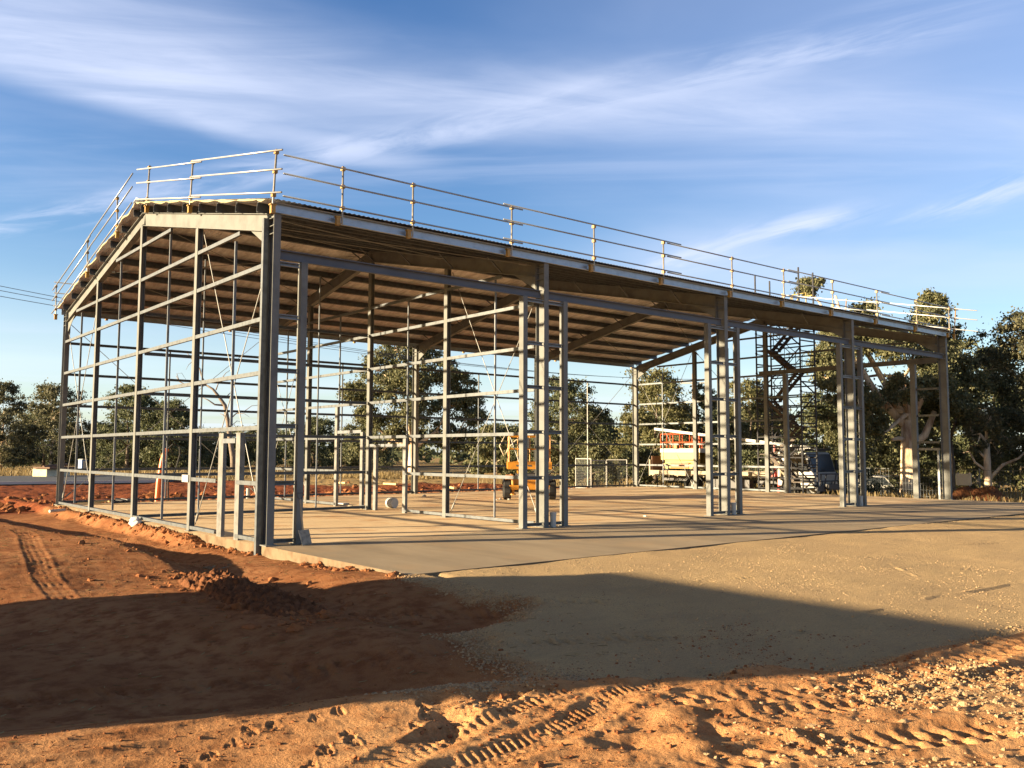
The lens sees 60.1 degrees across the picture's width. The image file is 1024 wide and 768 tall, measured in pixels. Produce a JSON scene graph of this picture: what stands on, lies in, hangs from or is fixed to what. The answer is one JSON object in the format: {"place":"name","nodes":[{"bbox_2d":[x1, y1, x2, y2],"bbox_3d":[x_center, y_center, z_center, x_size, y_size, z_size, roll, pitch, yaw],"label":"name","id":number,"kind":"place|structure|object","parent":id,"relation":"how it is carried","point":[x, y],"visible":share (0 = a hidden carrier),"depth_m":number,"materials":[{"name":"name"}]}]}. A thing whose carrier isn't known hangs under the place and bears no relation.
{"place":"outdoors","nodes":[
{"label":"outdoors","id":0,"kind":"place"},
{"bbox_2d":[0,475,174,485],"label":"road","id":1,"kind":"structure","parent":0,"point":[50,478],"depth_m":63.42,"materials":[{"name":"grey asphalt"}]},
{"bbox_2d":[55,486,942,556],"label":"concrete floor","id":2,"kind":"structure","parent":0,"point":[599,505],"depth_m":28.16,"materials":[{"name":"concrete"}]},
{"bbox_2d":[77,500,111,503],"bbox_3d":[-14.519,4.111,30.836,1.104,0.100,0.343,1,-5,-8],"label":"packing timber","id":3,"kind":"object","parent":2,"relation":"on","point":[98,501],"visible":0.86,"depth_m":30.75,"materials":[{"name":"brown wood"}]},
{"bbox_2d":[114,496,152,503],"bbox_3d":[-13.507,4.130,31.503,1.441,0.236,0.606,4,-6,-39],"label":"scrap pile","id":4,"kind":"object","parent":2,"relation":"on","point":[122,500],"visible":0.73,"depth_m":31.31,"materials":[{"name":"grey metal"}]},
{"bbox_2d":[385,498,397,507],"bbox_3d":[-4.007,3.936,29.288,0.357,0.337,0.337,-3,-6,36],"label":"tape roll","id":5,"kind":"object","parent":2,"relation":"on","point":[391,502],"visible":1,"depth_m":29.17,"materials":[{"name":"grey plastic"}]},
{"bbox_2d":[54,197,954,554],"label":"steel shed","id":6,"kind":"structure","parent":2,"relation":"on","point":[302,273],"depth_m":27.84,"materials":[{"name":"grey metal"}]},
{"bbox_2d":[51,173,132,319],"bbox_3d":[-13.514,-4.087,28.226,0.130,3.136,9.208,4,-6,-39],"label":"guardrail","id":7,"kind":"object","parent":6,"relation":"attached to","point":[117,232],"visible":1,"depth_m":27.97,"materials":[{"name":"metal"}]},
{"bbox_2d":[182,475,188,481],"bbox_3d":[-7.684,2.220,20.807,0.020,0.170,0.420,4,-6,-39],"label":"paper tag","id":8,"kind":"object","parent":6,"relation":"attached to","point":[185,478],"visible":1,"depth_m":20.77,"materials":[{"name":"white paper"}]},
{"bbox_2d":[135,149,282,213],"bbox_3d":[-7.375,-4.667,20.770,0.130,3.118,9.358,4,-6,-39],"label":"guardrail","id":9,"kind":"object","parent":6,"relation":"attached to","point":[273,193],"visible":1,"depth_m":20.14,"materials":[{"name":"metal"}]},
{"bbox_2d":[53,281,631,368],"bbox_3d":[-4.442,-2.247,40.564,30.100,1.270,0.160,4,-6,-39],"label":"guardrail","id":10,"kind":"object","parent":6,"relation":"attached to","point":[229,331],"visible":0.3,"depth_m":31.39,"materials":[{"name":"metal"}]},
{"bbox_2d":[283,154,958,337],"bbox_3d":[6.902,-3.257,27.177,29.800,1.270,0.150,4,-6,-39],"label":"guardrail","id":11,"kind":"object","parent":6,"relation":"attached to","point":[339,222],"visible":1,"depth_m":22.98,"materials":[{"name":"metal"}]},
{"bbox_2d":[782,293,977,338],"bbox_3d":[15.806,-3.125,39.055,0.130,2.994,9.104,4,-6,-39],"label":"guardrail","id":12,"kind":"object","parent":6,"relation":"attached to","point":[954,329],"visible":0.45,"depth_m":37.42,"materials":[{"name":"grey metal"}]},
{"bbox_2d":[503,435,555,499],"bbox_3d":[0.668,3.361,35.829,2.060,2.509,2.706,0,-4,-1],"label":"scissor lift","id":13,"kind":"object","parent":2,"relation":"on","point":[510,487],"visible":0.69,"depth_m":34.58,"materials":[{"name":"metal"}]},
{"bbox_2d":[550,512,555,526],"bbox_3d":[1.022,3.373,22.010,0.164,0.360,0.164,4,-6,-39],"label":"pipe stub","id":14,"kind":"object","parent":2,"relation":"on","point":[553,519],"visible":1,"depth_m":21.95,"materials":[{"name":"grey plastic"}]},
{"bbox_2d":[731,502,735,514],"bbox_3d":[6.672,3.751,26.633,0.164,0.360,0.164,4,-6,-39],"label":"pipe stub","id":15,"kind":"object","parent":2,"relation":"on","point":[733,507],"visible":1,"depth_m":26.57,"materials":[{"name":"grey plastic"}]},
{"bbox_2d":[858,496,862,505],"bbox_3d":[12.322,4.129,31.256,0.164,0.360,0.164,4,-6,-39],"label":"pipe stub","id":16,"kind":"object","parent":2,"relation":"on","point":[860,500],"visible":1,"depth_m":31.19,"materials":[{"name":"grey plastic"}]},
{"bbox_2d":[0,480,1023,767],"bbox_3d":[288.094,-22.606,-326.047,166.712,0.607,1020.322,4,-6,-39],"label":"ground","id":17,"kind":"structure","parent":0,"point":[234,694],"depth_m":7.23,"materials":[{"name":"brown soil"}]},
{"bbox_2d":[49,508,65,512],"bbox_3d":[-13.646,3.799,26.548,0.090,0.100,0.512,-2,-5,27],"label":"pipe offcut","id":18,"kind":"object","parent":17,"relation":"on","point":[57,510],"visible":1,"depth_m":26.51,"materials":[{"name":"grey plastic"}]},
{"bbox_2d":[0,480,164,484],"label":"kerb","id":19,"kind":"structure","parent":17,"relation":"on","point":[72,482],"depth_m":56.59,"materials":[{"name":"grey concrete"}]},
{"bbox_2d":[129,517,141,526],"bbox_3d":[-9.876,3.625,23.193,0.343,0.298,0.459,1,-5,-12],"label":"plastic bag","id":20,"kind":"object","parent":17,"relation":"on","point":[134,521],"visible":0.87,"depth_m":23.05,"materials":[{"name":"white plastic"}]},
{"bbox_2d":[154,448,168,500],"bbox_3d":[-13.205,3.530,33.316,0.195,2.233,0.487,-4,-6,43],"label":"conduit","id":21,"kind":"object","parent":17,"relation":"on","point":[158,489],"visible":0.5,"depth_m":33.16,"materials":[{"name":"orange"}]},
{"bbox_2d":[167,444,180,497],"bbox_3d":[-12.877,3.339,33.577,0.538,2.149,0.187,2,-5,-23],"label":"cable","id":22,"kind":"object","parent":21,"relation":"attached to","point":[175,467],"visible":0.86,"depth_m":33.58,"materials":[{"name":"black rubber"}]},
{"bbox_2d":[203,564,230,569],"bbox_3d":[-5.060,3.325,16.007,0.850,0.075,0.600,4,-6,-42],"label":"pit cover","id":23,"kind":"object","parent":17,"relation":"on","point":[210,567],"visible":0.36,"depth_m":15.85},
{"bbox_2d":[246,488,249,498],"bbox_3d":[-10.503,4.397,35.189,0.135,0.500,0.135,4,-6,-39],"label":"pipe stub","id":24,"kind":"object","parent":17,"relation":"on","point":[247,491],"visible":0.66,"depth_m":35.14,"materials":[{"name":"grey plastic"}]},
{"bbox_2d":[178,568,326,616],"bbox_3d":[-3.662,2.854,12.078,1.056,0.435,4.058,4,-6,-37],"label":"dirt mound","id":25,"kind":"object","parent":17,"relation":"on","point":[227,587],"visible":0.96,"depth_m":11.35,"materials":[{"name":"soil"}]},
{"bbox_2d":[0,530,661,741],"bbox_3d":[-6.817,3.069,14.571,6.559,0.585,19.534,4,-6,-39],"label":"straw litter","id":26,"kind":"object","parent":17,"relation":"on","point":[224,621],"visible":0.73,"depth_m":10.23,"materials":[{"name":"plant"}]},
{"bbox_2d":[0,481,1021,767],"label":"dirt clods","id":27,"kind":"object","parent":17,"relation":"on","point":[292,627],"visible":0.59,"depth_m":9.86,"materials":[{"name":"brown soil"}]},
{"bbox_2d":[575,458,591,487],"bbox_3d":[4.002,5.059,49.853,0.600,1.748,1.536,3,-5,-33],"label":"panel","id":28,"kind":"object","parent":17,"relation":"on","point":[576,477],"visible":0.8,"depth_m":50.18,"materials":[{"name":"white paint"}]},
{"bbox_2d":[592,460,606,487],"bbox_3d":[4.907,5.144,50.259,1.189,1.648,0.600,3,-5,-31],"label":"panel","id":29,"kind":"object","parent":17,"relation":"on","point":[598,470],"visible":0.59,"depth_m":50.27,"materials":[{"name":"white paint"}]},
{"bbox_2d":[606,459,627,486],"bbox_3d":[5.944,5.138,50.398,1.268,1.688,0.600,-1,-5,13],"label":"panel","id":30,"kind":"object","parent":17,"relation":"on","point":[617,470],"visible":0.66,"depth_m":50.38,"materials":[{"name":"white paint"}]},
{"bbox_2d":[266,500,1023,575],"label":"concrete apron","id":31,"kind":"object","parent":17,"relation":"on","point":[432,555],"visible":0.67,"depth_m":19.13,"materials":[{"name":"concrete"}]},
{"bbox_2d":[297,492,311,545],"bbox_3d":[-4.118,2.672,17.538,0.285,1.032,0.189,4,-6,-39],"label":"shovel","id":32,"kind":"object","parent":31,"relation":"on","point":[305,537],"visible":1,"depth_m":17.49,"materials":[{"name":"grey metal"}]},
{"bbox_2d":[345,574,1023,713],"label":"gravel edge stones","id":33,"kind":"object","parent":17,"relation":"on","point":[563,675],"visible":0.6,"depth_m":8.31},
{"bbox_2d":[412,515,1023,679],"bbox_3d":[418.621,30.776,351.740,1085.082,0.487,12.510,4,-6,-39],"label":"gravel yard","id":34,"kind":"structure","parent":17,"relation":"on","point":[994,543],"depth_m":11.64,"materials":[{"name":"beige gravel"}]},
{"bbox_2d":[693,637,1023,767],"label":"gravel stones","id":35,"kind":"object","parent":17,"relation":"on","point":[957,693],"visible":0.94,"depth_m":6.31,"materials":[{"name":"beige gravel"}]},
{"bbox_2d":[846,475,899,494],"bbox_3d":[23.261,6.579,55.724,4.643,1.648,1.780,-3,-5,36],"label":"parked car","id":36,"kind":"object","parent":17,"relation":"on","point":[882,480],"visible":0.02,"depth_m":54.98,"materials":[{"name":"white paint"}]},
{"bbox_2d":[884,458,941,491],"bbox_3d":[24.504,5.707,53.879,3.142,2.407,3.327,4,-6,-39],"label":"shrub","id":37,"kind":"object","parent":17,"relation":"on","point":[927,479],"visible":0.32,"depth_m":53.57,"materials":[{"name":"green plant"}]},
{"bbox_2d":[0,0,1023,451],"label":"sky","id":38,"kind":"structure","parent":0,"point":[874,144],"materials":[{"name":"blue"}]},
{"bbox_2d":[1,454,1023,493],"bbox_3d":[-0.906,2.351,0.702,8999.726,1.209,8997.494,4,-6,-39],"label":"dry grass","id":39,"kind":"structure","parent":0,"point":[453,470],"depth_m":79.06,"materials":[{"name":"beige plant"}]},
{"bbox_2d":[0,378,39,468],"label":"gum tree","id":40,"kind":"object","parent":39,"relation":"on","point":[8,413],"visible":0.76,"depth_m":104.46,"materials":[{"name":"green plant"}]},
{"bbox_2d":[4,409,89,467],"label":"gum tree","id":41,"kind":"object","parent":39,"relation":"on","point":[43,440],"visible":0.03,"depth_m":113.24,"materials":[{"name":"green plant"}]},
{"bbox_2d":[1,377,100,467],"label":"gum tree","id":42,"kind":"object","parent":39,"relation":"on","point":[50,392],"visible":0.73,"depth_m":97.29,"materials":[{"name":"green plant"}]},
{"bbox_2d":[32,469,69,476],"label":"stone block","id":43,"kind":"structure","parent":39,"relation":"on","point":[44,472],"depth_m":68.85,"materials":[{"name":"stone"}]},
{"bbox_2d":[33,463,74,468],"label":"steel offcuts","id":44,"kind":"object","parent":43,"relation":"on","point":[53,466],"visible":0.85,"depth_m":68.92,"materials":[{"name":"silver metal"}]},
{"bbox_2d":[78,459,87,467],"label":"utility cabinet","id":45,"kind":"object","parent":39,"relation":"on","point":[81,463],"visible":0.58,"depth_m":89.69,"materials":[{"name":"white plastic"}]},
{"bbox_2d":[67,419,141,467],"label":"tree","id":46,"kind":"object","parent":39,"relation":"on","point":[87,444],"visible":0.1,"depth_m":115.33,"materials":[{"name":"green plant"}]},
{"bbox_2d":[90,384,166,470],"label":"gum tree","id":47,"kind":"object","parent":39,"relation":"on","point":[126,415],"visible":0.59,"depth_m":91.89,"materials":[{"name":"green plant"}]},
{"bbox_2d":[128,397,204,470],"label":"gum tree","id":48,"kind":"object","parent":39,"relation":"on","point":[182,418],"visible":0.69,"depth_m":89.69,"materials":[{"name":"green plant"}]},
{"bbox_2d":[140,429,218,467],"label":"tree","id":49,"kind":"object","parent":39,"relation":"on","point":[206,443],"visible":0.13,"depth_m":108.91,"materials":[{"name":"green plant"}]},
{"bbox_2d":[172,426,234,466],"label":"tree","id":50,"kind":"object","parent":39,"relation":"on","point":[214,464],"visible":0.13,"depth_m":120.42,"materials":[{"name":"green plant"}]},
{"bbox_2d":[176,353,257,471],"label":"dead tree","id":51,"kind":"object","parent":39,"relation":"on","point":[230,445],"visible":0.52,"depth_m":80.78,"materials":[{"name":"brown wood"}]},
{"bbox_2d":[0,466,456,480],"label":"verge grass","id":52,"kind":"structure","parent":39,"relation":"on","point":[29,472],"depth_m":78.32,"materials":[{"name":"beige plant"}]},
{"bbox_2d":[225,420,292,466],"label":"tree","id":53,"kind":"object","parent":39,"relation":"on","point":[251,446],"visible":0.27,"depth_m":123.82,"materials":[{"name":"green plant"}]},
{"bbox_2d":[276,416,346,466],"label":"tree","id":54,"kind":"object","parent":39,"relation":"on","point":[323,424],"visible":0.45,"depth_m":117.67,"materials":[{"name":"green plant"}]},
{"bbox_2d":[311,422,399,469],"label":"tree","id":55,"kind":"object","parent":39,"relation":"on","point":[349,459],"visible":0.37,"depth_m":112.55,"materials":[{"name":"green plant"}]},
{"bbox_2d":[335,344,491,475],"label":"gum tree","id":56,"kind":"object","parent":39,"relation":"on","point":[390,379],"visible":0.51,"depth_m":83.42,"materials":[{"name":"green plant"}]},
{"bbox_2d":[457,421,518,475],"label":"shrub","id":57,"kind":"object","parent":39,"relation":"on","point":[486,453],"visible":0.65,"depth_m":79.96,"materials":[{"name":"green plant"}]},
{"bbox_2d":[462,421,533,471],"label":"tree","id":58,"kind":"object","parent":39,"relation":"on","point":[515,429],"visible":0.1,"depth_m":96.29,"materials":[{"name":"green plant"}]},
{"bbox_2d":[3,425,1021,464],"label":"woodland","id":59,"kind":"object","parent":39,"relation":"on","point":[429,453],"visible":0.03,"depth_m":155.25,"materials":[{"name":"green plant"}]},
{"bbox_2d":[510,371,615,476],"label":"gum tree","id":60,"kind":"object","parent":39,"relation":"on","point":[593,412],"visible":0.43,"depth_m":67.88,"materials":[{"name":"green plant"}]},
{"bbox_2d":[527,405,630,478],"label":"tree","id":61,"kind":"object","parent":39,"relation":"on","point":[576,427],"visible":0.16,"depth_m":77.03,"materials":[{"name":"green plant"}]},
{"bbox_2d":[557,440,622,485],"bbox_3d":[4.832,5.114,54.928,3.439,3.334,4.051,4,-6,-39],"label":"shrub","id":62,"kind":"object","parent":39,"relation":"on","point":[594,452],"visible":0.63,"depth_m":54.58,"materials":[{"name":"green plant"}]},
{"bbox_2d":[559,416,630,461],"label":"tree","id":63,"kind":"object","parent":39,"relation":"on","point":[612,436],"visible":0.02,"depth_m":89.36,"materials":[{"name":"green plant"}]},
{"bbox_2d":[607,445,659,486],"bbox_3d":[7.819,5.476,57.031,3.706,3.058,3.390,-2,-5,25],"label":"shrub","id":64,"kind":"object","parent":39,"relation":"on","point":[644,453],"visible":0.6,"depth_m":56.44,"materials":[{"name":"green plant"}]},
{"bbox_2d":[607,365,700,482],"bbox_3d":[10.366,3.083,64.178,6.495,8.956,7.534,-2,-5,27],"label":"gum tree","id":65,"kind":"object","parent":39,"relation":"on","point":[649,435],"visible":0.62,"depth_m":62.99,"materials":[{"name":"green plant"}]},
{"bbox_2d":[614,400,698,476],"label":"tree","id":66,"kind":"object","parent":39,"relation":"on","point":[630,439],"visible":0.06,"depth_m":79.24,"materials":[{"name":"green plant"}]},
{"bbox_2d":[681,380,704,399],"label":"power pole","id":67,"kind":"object","parent":39,"relation":"on","point":[691,383],"visible":0.19,"depth_m":75.11,"materials":[{"name":"white metal"}]},
{"bbox_2d":[0,296,627,377],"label":"power line","id":68,"kind":"object","parent":67,"relation":"attached to","point":[332,349],"visible":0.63,"depth_m":49.77,"materials":[{"name":"grey metal"}]},
{"bbox_2d":[1,286,681,379],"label":"power line","id":69,"kind":"object","parent":67,"relation":"attached to","point":[306,341],"visible":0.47,"depth_m":51.24,"materials":[{"name":"grey metal"}]},
{"bbox_2d":[0,290,691,379],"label":"power line","id":70,"kind":"object","parent":67,"relation":"attached to","point":[336,347],"visible":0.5,"depth_m":50.96,"materials":[{"name":"grey metal"}]},
{"bbox_2d":[664,445,734,484],"bbox_3d":[12.473,5.531,57.242,4.417,3.268,5.010,4,-6,-39],"label":"shrub","id":71,"kind":"object","parent":39,"relation":"on","point":[683,482],"visible":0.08,"depth_m":57.16,"materials":[{"name":"green plant"}]},
{"bbox_2d":[673,383,741,482],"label":"gum tree","id":72,"kind":"object","parent":39,"relation":"on","point":[701,429],"visible":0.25,"depth_m":65.44,"materials":[{"name":"green plant"}]},
{"bbox_2d":[691,406,760,463],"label":"tree","id":73,"kind":"object","parent":39,"relation":"on","point":[713,414],"visible":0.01,"depth_m":79.02,"materials":[{"name":"green plant"}]},
{"bbox_2d":[649,428,838,493],"bbox_3d":[12.549,4.192,48.604,2.680,3.774,11.200,4,-6,-39],"label":"flatbed truck","id":74,"kind":"object","parent":39,"relation":"on","point":[828,480],"visible":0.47,"depth_m":45.57,"materials":[{"name":"white metal"}]},
{"bbox_2d":[660,433,705,470],"bbox_3d":[10.041,3.945,51.262,1.300,2.145,2.950,4,-6,-39],"label":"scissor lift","id":75,"kind":"object","parent":74,"relation":"on","point":[685,455],"visible":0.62,"depth_m":50.95,"materials":[{"name":"white"}]},
{"bbox_2d":[479,477,1023,502],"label":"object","id":76,"kind":"structure","parent":39,"relation":"on","point":[1019,496],"depth_m":46.28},
{"bbox_2d":[730,447,777,487],"bbox_3d":[15.515,5.552,56.407,3.501,3.056,5.008,4,-6,-39],"label":"shrub","id":77,"kind":"object","parent":39,"relation":"on","point":[752,458],"visible":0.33,"depth_m":56.10,"materials":[{"name":"green plant"}]},
{"bbox_2d":[714,377,796,471],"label":"gum tree","id":78,"kind":"object","parent":39,"relation":"on","point":[749,388],"visible":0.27,"depth_m":68.40,"materials":[{"name":"green plant"}]},
{"bbox_2d":[730,405,819,471],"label":"tree","id":79,"kind":"object","parent":39,"relation":"on","point":[761,431],"visible":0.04,"depth_m":72.96,"materials":[{"name":"green plant"}]},
{"bbox_2d":[754,267,818,493],"bbox_3d":[13.639,0.068,43.695,1.410,11.300,2.910,4,-6,-39],"label":"scaffold stair","id":80,"kind":"object","parent":39,"relation":"on","point":[783,362],"visible":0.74,"depth_m":43.46,"materials":[{"name":"grey metal"}]},
{"bbox_2d":[764,388,878,471],"bbox_3d":[20.536,3.786,59.595,7.273,7.303,6.156,4,-6,-39],"label":"gum tree","id":81,"kind":"object","parent":39,"relation":"on","point":[822,407],"visible":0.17,"depth_m":59.70,"materials":[{"name":"green plant"}]},
{"bbox_2d":[800,452,859,490],"bbox_3d":[18.544,5.307,51.554,4.320,2.806,3.853,-4,-6,40],"label":"shrub","id":82,"kind":"object","parent":39,"relation":"on","point":[833,457],"visible":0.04,"depth_m":51.23,"materials":[{"name":"green plant"}]},
{"bbox_2d":[657,467,1021,500],"bbox_3d":[17.600,5.031,44.474,0.059,1.750,30.056,3,-5,-33],"label":"wire fence","id":83,"kind":"object","parent":39,"relation":"on","point":[980,485],"visible":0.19,"depth_m":41.74,"materials":[{"name":"metal"}]},
{"bbox_2d":[956,473,971,485],"bbox_3d":[20.429,4.314,39.991,0.085,0.600,0.720,3,-5,-34],"label":"sign board","id":84,"kind":"object","parent":83,"relation":"attached to","point":[963,479],"visible":1,"depth_m":39.96,"materials":[{"name":"white paint"}]},
{"bbox_2d":[812,403,895,473],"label":"tree","id":85,"kind":"object","parent":39,"relation":"on","point":[866,449],"visible":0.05,"depth_m":71.66,"materials":[{"name":"green plant"}]},
{"bbox_2d":[823,463,885,493],"bbox_3d":[18.112,5.245,47.211,3.376,2.253,2.757,-1,-5,14],"label":"shrub","id":86,"kind":"object","parent":39,"relation":"on","point":[877,485],"visible":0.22,"depth_m":46.90,"materials":[{"name":"green plant"}]},
{"bbox_2d":[790,276,998,494],"bbox_3d":[21.843,0.221,49.716,11.659,13.048,7.331,0,-4,-3],"label":"gum tree","id":87,"kind":"object","parent":39,"relation":"on","point":[890,398],"visible":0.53,"depth_m":49.24,"materials":[{"name":"green plant"}]},
{"bbox_2d":[857,404,975,484],"bbox_3d":[29.040,3.974,63.926,8.576,7.302,9.737,0,-4,4],"label":"tree","id":88,"kind":"object","parent":39,"relation":"on","point":[887,448],"visible":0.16,"depth_m":62.62,"materials":[{"name":"green plant"}]},
{"bbox_2d":[892,315,1003,490],"bbox_3d":[25.434,1.338,51.709,4.902,10.786,5.008,2,-5,-22],"label":"gum tree","id":89,"kind":"object","parent":39,"relation":"on","point":[965,343],"visible":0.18,"depth_m":51.39,"materials":[{"name":"green plant"}]},
{"bbox_2d":[922,341,1023,488],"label":"gum tree","id":90,"kind":"object","parent":39,"relation":"on","point":[1009,457],"visible":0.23,"depth_m":54.32,"materials":[{"name":"green plant"}]},
{"bbox_2d":[952,485,1010,501],"bbox_3d":[20.718,4.980,39.272,1.959,0.996,3.272,5,-6,-44],"label":"dirt mound","id":91,"kind":"object","parent":39,"relation":"on","point":[963,492],"visible":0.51,"depth_m":38.95,"materials":[{"name":"soil"}]},
{"bbox_2d":[954,385,1023,481],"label":"gum tree","id":92,"kind":"object","parent":39,"relation":"on","point":[1001,447],"visible":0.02,"depth_m":66.07,"materials":[{"name":"green plant"}]},
{"bbox_2d":[955,450,1023,492],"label":"shrub","id":93,"kind":"object","parent":39,"relation":"on","point":[972,466],"visible":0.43,"depth_m":51.53,"materials":[{"name":"green plant"}]},
{"bbox_2d":[959,403,1023,486],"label":"gum tree","id":94,"kind":"object","parent":39,"relation":"on","point":[990,451],"visible":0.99,"depth_m":47.43,"materials":[{"name":"green plant"}]},
{"bbox_2d":[968,306,1023,461],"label":"gum tree","id":95,"kind":"object","parent":39,"relation":"on","point":[1015,415],"visible":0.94,"depth_m":51.35,"materials":[{"name":"green plant"}]}
]}

